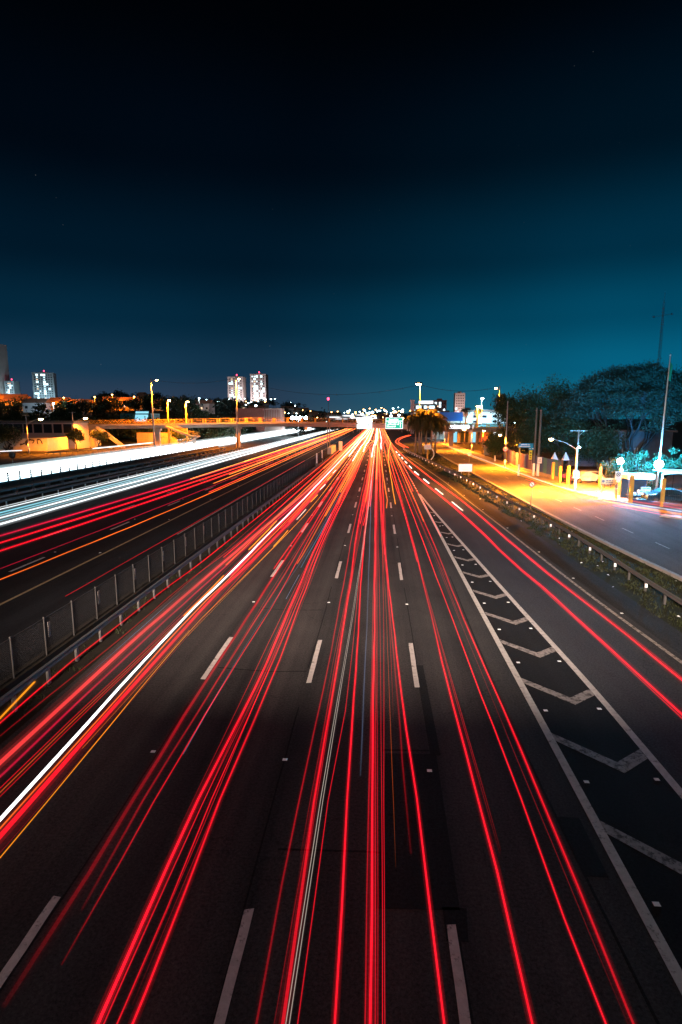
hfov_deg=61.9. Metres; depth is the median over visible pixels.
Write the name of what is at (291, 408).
house
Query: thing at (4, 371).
office tower
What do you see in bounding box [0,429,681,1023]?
road
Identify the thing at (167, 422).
street lamp
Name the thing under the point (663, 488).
fence post
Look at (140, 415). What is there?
glazed shed
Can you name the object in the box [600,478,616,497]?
orange board
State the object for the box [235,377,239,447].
street lamp
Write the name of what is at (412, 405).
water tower
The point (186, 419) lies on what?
street lamp
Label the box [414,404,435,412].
office block
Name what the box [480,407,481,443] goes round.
street lamp
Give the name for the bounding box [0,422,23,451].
tree
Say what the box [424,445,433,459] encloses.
pink board
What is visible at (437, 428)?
palm tree
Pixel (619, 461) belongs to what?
floodlight
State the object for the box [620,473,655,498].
vending stall
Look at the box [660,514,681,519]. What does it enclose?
traffic island
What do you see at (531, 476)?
kerb
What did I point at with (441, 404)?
office block
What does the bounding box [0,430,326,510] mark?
barrier strip
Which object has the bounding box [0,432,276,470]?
kerb
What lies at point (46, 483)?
barrier
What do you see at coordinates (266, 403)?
house
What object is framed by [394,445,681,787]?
ramp road
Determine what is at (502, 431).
street tree
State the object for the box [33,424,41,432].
window
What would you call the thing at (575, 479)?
street lamp
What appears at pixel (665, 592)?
guard rail
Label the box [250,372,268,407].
apartment tower
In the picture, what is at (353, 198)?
sky
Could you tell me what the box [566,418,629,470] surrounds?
tree
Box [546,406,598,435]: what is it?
tree
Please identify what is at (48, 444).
graffiti wall
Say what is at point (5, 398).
house
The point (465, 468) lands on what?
white board
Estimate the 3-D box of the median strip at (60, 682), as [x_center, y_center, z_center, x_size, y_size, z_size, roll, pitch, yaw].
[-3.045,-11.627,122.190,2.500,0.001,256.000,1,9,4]
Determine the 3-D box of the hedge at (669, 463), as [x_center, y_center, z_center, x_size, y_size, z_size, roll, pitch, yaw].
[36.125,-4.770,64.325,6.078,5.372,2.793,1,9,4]
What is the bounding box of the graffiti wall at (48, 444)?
[0,437,100,450]
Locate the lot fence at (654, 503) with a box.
[571,470,681,508]
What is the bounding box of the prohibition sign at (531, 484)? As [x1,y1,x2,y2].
[529,482,534,509]
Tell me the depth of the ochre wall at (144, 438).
180.72 m
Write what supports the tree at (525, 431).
on the ground at (396, 435)
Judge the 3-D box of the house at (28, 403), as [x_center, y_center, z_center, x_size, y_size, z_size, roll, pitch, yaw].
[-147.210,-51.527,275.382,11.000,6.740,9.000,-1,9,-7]
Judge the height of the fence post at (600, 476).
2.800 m
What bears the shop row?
on the pavement
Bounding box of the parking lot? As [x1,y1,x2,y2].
[562,469,681,509]
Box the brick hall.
[237,408,284,431]
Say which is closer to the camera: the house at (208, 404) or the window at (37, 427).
the window at (37, 427)
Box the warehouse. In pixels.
[432,410,505,438]
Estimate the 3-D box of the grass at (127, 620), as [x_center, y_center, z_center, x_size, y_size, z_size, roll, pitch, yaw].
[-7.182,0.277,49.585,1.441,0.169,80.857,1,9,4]
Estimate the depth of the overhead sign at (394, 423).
165.51 m
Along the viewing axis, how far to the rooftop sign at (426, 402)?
480.56 m
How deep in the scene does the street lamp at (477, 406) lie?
185.14 m
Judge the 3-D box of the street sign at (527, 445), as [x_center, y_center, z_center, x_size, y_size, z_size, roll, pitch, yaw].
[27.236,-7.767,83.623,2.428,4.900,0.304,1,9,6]
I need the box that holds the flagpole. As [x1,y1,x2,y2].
[655,354,672,488]
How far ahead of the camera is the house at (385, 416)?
424.45 m
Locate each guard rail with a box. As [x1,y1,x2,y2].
[0,447,242,506]
[0,450,337,711]
[47,448,108,454]
[403,448,681,604]
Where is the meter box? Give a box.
[573,470,579,477]
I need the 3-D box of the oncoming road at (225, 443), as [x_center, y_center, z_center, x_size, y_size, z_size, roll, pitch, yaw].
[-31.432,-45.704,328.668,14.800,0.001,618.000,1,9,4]
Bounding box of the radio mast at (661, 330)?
[652,296,672,423]
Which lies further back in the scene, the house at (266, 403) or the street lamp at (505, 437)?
the house at (266, 403)
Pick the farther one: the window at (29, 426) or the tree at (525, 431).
the window at (29, 426)
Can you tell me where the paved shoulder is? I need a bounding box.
[397,447,681,654]
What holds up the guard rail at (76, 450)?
on the service road at (21, 459)
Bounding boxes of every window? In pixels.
[14,424,22,432]
[24,424,32,432]
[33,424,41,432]
[43,424,51,432]
[53,424,61,432]
[63,424,71,432]
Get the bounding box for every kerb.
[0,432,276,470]
[422,444,681,580]
[428,438,627,501]
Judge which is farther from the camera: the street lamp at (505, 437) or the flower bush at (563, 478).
the street lamp at (505, 437)
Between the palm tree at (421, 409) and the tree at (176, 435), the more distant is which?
the tree at (176, 435)
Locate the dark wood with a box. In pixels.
[0,395,252,441]
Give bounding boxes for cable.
[240,380,416,394]
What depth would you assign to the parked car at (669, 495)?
56.33 m
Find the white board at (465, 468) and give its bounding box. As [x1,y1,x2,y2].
[445,464,471,475]
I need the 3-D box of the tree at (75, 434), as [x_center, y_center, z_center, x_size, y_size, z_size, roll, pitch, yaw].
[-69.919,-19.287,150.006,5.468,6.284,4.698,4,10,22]
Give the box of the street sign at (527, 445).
[517,442,533,475]
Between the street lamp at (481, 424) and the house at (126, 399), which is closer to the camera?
the street lamp at (481, 424)
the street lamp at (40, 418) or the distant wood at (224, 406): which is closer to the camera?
the street lamp at (40, 418)
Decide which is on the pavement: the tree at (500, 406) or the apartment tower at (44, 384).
the tree at (500, 406)
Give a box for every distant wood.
[91,388,414,432]
[451,411,549,430]
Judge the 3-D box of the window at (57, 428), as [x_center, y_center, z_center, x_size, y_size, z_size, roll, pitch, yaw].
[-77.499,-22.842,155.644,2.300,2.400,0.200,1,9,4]
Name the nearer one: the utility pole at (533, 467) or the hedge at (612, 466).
the hedge at (612, 466)
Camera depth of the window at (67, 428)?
155.34 m
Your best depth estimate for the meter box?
65.09 m
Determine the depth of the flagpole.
56.82 m
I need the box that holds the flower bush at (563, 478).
[562,474,571,481]
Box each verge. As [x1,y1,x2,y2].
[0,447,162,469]
[393,441,681,632]
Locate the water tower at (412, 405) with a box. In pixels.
[410,400,414,433]
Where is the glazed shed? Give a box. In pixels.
[120,411,159,438]
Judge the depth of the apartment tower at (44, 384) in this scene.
701.02 m
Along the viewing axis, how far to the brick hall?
324.09 m
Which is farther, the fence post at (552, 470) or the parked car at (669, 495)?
the fence post at (552, 470)
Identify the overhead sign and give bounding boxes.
[357,418,371,428]
[386,418,402,429]
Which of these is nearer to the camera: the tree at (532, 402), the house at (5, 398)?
the tree at (532, 402)
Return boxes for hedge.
[597,449,644,487]
[633,446,681,489]
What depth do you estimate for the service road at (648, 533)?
50.31 m
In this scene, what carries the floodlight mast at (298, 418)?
on the barrier strip at (78, 488)
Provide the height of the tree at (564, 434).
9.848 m
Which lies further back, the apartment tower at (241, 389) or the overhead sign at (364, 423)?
the apartment tower at (241, 389)
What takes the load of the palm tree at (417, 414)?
on the grass verge at (599, 573)
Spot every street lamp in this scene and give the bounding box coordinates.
[22,415,43,452]
[150,379,158,447]
[167,399,170,444]
[185,400,188,445]
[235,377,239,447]
[415,382,422,452]
[463,416,472,450]
[475,405,479,443]
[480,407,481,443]
[499,401,507,467]
[549,430,587,490]
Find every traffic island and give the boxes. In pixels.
[598,497,627,501]
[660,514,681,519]
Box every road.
[0,429,315,481]
[0,429,360,680]
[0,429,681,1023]
[0,445,161,465]
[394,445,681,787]
[410,437,681,576]
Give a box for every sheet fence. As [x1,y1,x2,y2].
[506,449,536,472]
[539,457,561,478]
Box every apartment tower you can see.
[4,379,20,393]
[31,370,57,398]
[227,374,245,402]
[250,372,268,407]
[453,392,464,413]
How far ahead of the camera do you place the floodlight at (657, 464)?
57.67 m
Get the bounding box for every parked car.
[570,470,604,482]
[641,488,681,501]
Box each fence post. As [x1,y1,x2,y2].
[551,462,554,478]
[558,466,561,482]
[566,465,570,484]
[598,466,602,485]
[618,469,623,494]
[628,475,634,502]
[660,478,665,506]
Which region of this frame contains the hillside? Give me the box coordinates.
[3,410,681,445]
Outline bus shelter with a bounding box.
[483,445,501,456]
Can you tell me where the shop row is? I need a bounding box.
[445,427,512,442]
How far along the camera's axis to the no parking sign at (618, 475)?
57.72 m
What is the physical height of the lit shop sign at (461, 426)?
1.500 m
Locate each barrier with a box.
[0,442,218,489]
[0,447,225,497]
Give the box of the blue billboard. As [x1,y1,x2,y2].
[438,412,462,437]
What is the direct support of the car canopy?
on the parking lot
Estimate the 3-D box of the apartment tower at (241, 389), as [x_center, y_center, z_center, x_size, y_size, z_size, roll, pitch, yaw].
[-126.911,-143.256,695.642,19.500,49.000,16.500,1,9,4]
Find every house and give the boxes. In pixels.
[0,394,27,398]
[1,396,30,410]
[21,398,50,411]
[49,397,70,411]
[68,399,93,410]
[117,397,142,410]
[153,400,175,410]
[195,400,214,413]
[248,406,265,407]
[257,401,268,407]
[280,406,293,414]
[296,408,308,413]
[375,414,382,422]
[383,414,396,418]
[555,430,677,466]
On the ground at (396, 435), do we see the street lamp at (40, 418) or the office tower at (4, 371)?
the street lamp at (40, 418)
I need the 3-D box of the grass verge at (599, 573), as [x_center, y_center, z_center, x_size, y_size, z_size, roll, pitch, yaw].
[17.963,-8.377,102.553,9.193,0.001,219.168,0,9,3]
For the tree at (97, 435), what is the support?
on the ground at (396, 435)
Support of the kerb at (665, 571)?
on the service road at (648, 533)
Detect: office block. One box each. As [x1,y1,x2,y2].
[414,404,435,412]
[432,399,446,411]
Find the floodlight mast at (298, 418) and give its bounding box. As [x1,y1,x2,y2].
[289,416,306,436]
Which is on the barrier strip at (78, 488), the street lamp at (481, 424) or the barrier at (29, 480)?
the barrier at (29, 480)
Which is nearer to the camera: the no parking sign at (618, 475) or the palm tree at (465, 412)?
the no parking sign at (618, 475)
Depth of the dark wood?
235.05 m
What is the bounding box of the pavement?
[427,437,680,502]
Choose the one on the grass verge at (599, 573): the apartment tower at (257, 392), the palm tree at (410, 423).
the palm tree at (410, 423)
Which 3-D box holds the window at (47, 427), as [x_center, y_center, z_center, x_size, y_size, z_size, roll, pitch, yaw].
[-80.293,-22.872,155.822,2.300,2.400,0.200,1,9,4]
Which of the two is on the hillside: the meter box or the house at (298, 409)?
the house at (298, 409)
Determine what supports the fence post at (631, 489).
on the service road at (648, 533)
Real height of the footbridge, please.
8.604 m
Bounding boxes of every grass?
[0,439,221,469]
[1,473,309,733]
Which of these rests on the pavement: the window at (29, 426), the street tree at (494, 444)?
the street tree at (494, 444)
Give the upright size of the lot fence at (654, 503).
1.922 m
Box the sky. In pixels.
[0,0,681,418]
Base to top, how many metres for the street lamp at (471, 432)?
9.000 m
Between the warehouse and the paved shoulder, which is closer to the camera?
the paved shoulder
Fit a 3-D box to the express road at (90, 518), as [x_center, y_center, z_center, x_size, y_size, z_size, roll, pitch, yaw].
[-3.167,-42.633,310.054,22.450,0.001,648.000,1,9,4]
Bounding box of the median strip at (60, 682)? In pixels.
[0,438,354,743]
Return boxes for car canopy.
[653,469,681,487]
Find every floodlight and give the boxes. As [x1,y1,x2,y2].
[616,457,623,468]
[654,460,663,468]
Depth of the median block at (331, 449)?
140.01 m
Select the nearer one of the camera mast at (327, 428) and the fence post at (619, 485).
the fence post at (619, 485)
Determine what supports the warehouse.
on the pavement
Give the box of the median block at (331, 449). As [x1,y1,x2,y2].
[327,441,341,453]
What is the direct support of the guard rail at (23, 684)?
on the median strip at (60, 682)
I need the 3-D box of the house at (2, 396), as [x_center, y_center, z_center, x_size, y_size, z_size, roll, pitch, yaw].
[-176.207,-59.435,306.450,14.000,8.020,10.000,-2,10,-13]
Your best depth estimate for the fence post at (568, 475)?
71.81 m
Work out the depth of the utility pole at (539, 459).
82.00 m
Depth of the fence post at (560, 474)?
74.06 m
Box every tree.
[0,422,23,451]
[65,428,84,449]
[89,429,108,448]
[169,429,186,444]
[403,415,423,453]
[409,409,435,453]
[416,408,440,453]
[422,413,445,453]
[427,417,449,453]
[460,407,470,443]
[473,409,483,443]
[482,431,504,460]
[484,427,514,458]
[487,392,524,460]
[505,414,553,454]
[508,383,559,454]
[532,373,578,454]
[536,412,591,471]
[544,358,681,464]
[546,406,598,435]
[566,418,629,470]
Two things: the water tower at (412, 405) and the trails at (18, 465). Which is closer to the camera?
the trails at (18, 465)
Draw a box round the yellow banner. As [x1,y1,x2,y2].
[529,450,531,466]
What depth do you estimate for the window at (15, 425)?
156.21 m
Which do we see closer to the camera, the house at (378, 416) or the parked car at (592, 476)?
the parked car at (592, 476)
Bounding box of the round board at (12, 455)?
[9,452,15,459]
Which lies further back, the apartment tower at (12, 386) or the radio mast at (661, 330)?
the apartment tower at (12, 386)
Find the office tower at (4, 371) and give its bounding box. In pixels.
[0,344,9,393]
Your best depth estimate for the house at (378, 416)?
463.53 m
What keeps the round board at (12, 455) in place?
on the service road at (21, 459)
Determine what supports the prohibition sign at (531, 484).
on the grass verge at (599, 573)
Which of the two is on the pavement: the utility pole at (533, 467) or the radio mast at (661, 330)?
the utility pole at (533, 467)
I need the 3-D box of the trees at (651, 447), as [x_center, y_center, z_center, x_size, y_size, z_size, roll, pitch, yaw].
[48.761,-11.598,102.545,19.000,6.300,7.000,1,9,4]
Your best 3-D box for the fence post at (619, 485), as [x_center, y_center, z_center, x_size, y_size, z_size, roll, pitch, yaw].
[30.448,-3.230,61.962,0.300,3.000,0.300,1,9,5]
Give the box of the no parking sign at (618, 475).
[615,472,621,499]
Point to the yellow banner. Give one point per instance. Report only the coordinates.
(530, 454)
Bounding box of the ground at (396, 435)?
[0,419,681,510]
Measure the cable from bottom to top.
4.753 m
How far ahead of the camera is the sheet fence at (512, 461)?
92.74 m
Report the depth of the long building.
156.07 m
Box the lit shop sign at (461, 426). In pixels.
[447,424,471,428]
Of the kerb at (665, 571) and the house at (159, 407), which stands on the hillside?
the house at (159, 407)
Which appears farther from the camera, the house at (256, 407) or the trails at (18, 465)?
the house at (256, 407)
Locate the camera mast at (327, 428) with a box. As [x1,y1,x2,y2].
[327,397,329,447]
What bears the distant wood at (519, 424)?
on the ground at (396, 435)
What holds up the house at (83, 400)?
on the hillside
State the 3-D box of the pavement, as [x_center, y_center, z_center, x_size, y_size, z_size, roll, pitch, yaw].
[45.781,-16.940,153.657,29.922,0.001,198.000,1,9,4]
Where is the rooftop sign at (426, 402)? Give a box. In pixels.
[419,401,432,403]
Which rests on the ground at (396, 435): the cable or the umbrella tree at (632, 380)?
the umbrella tree at (632, 380)
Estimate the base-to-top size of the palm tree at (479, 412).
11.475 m
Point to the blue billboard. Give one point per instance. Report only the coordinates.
(454, 416)
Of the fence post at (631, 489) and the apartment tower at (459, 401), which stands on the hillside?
the apartment tower at (459, 401)
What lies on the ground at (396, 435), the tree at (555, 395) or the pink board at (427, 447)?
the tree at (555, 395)
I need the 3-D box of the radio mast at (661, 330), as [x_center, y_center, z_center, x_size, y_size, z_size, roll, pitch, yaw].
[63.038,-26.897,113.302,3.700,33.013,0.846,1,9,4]
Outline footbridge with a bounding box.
[78,418,516,448]
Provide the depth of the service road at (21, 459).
129.81 m
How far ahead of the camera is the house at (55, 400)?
301.40 m
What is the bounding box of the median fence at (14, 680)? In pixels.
[0,450,329,696]
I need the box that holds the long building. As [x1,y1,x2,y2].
[0,421,89,448]
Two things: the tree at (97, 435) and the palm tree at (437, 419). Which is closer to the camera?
the palm tree at (437, 419)
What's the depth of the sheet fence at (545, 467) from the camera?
81.61 m
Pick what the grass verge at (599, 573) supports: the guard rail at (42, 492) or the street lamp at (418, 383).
the street lamp at (418, 383)
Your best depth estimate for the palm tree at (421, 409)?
134.42 m
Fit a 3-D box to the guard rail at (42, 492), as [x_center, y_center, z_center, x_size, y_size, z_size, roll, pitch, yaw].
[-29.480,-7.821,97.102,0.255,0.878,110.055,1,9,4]
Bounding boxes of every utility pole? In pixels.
[532,408,537,475]
[536,410,541,475]
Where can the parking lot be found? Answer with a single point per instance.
(677, 482)
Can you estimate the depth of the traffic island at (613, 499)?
58.61 m
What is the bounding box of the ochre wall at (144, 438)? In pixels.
[137,433,177,444]
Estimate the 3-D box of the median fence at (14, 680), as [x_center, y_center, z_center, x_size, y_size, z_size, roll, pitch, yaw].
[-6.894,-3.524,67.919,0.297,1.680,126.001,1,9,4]

